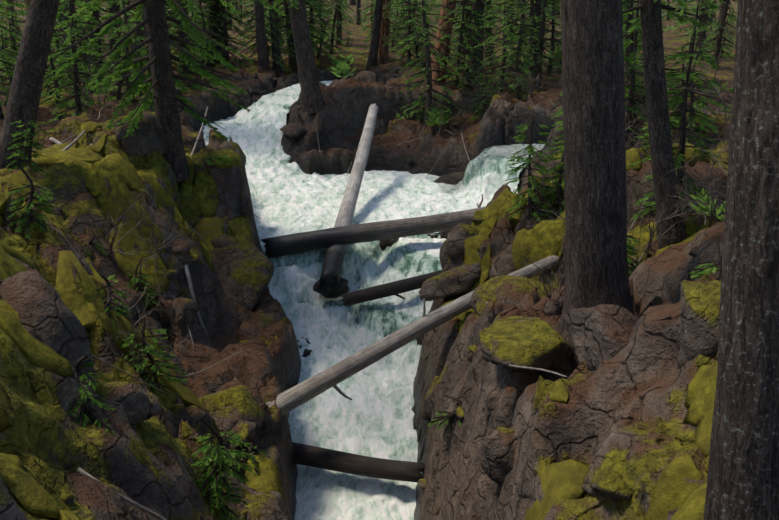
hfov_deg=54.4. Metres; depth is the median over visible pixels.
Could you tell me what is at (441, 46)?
pine trunks
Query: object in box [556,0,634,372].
trunk
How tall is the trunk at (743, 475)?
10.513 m
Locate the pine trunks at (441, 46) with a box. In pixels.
[0,0,716,85]
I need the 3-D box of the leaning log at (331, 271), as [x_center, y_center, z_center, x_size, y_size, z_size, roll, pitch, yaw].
[-1.328,-2.878,28.273,0.617,4.454,11.516,2,19,6]
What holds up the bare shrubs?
on the gorge terrain
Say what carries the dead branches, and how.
on the gorge terrain
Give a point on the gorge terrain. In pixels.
(640, 380)
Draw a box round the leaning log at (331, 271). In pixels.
[319,103,378,292]
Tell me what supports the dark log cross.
on the gorge terrain
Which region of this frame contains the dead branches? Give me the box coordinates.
[49,75,645,519]
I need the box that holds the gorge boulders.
[0,59,720,508]
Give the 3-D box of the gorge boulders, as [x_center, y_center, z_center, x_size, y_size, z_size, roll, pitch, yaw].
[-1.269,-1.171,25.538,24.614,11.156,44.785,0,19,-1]
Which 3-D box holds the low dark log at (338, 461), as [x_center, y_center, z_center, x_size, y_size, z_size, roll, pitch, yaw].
[-0.899,4.754,17.735,3.718,0.520,0.514,6,20,16]
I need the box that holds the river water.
[203,80,544,519]
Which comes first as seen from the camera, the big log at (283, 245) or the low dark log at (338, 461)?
the low dark log at (338, 461)
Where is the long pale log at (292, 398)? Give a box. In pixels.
[266,255,559,414]
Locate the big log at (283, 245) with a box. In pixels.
[261,194,485,257]
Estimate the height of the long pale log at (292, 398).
3.246 m
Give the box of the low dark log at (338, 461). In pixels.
[292,442,424,482]
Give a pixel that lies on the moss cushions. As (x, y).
(674, 489)
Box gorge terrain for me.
[0,0,737,519]
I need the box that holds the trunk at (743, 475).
[703,0,778,519]
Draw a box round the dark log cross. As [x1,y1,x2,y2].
[340,270,440,306]
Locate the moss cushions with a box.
[0,121,728,519]
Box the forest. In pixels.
[0,0,737,519]
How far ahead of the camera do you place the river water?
24.39 m
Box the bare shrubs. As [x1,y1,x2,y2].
[0,11,734,373]

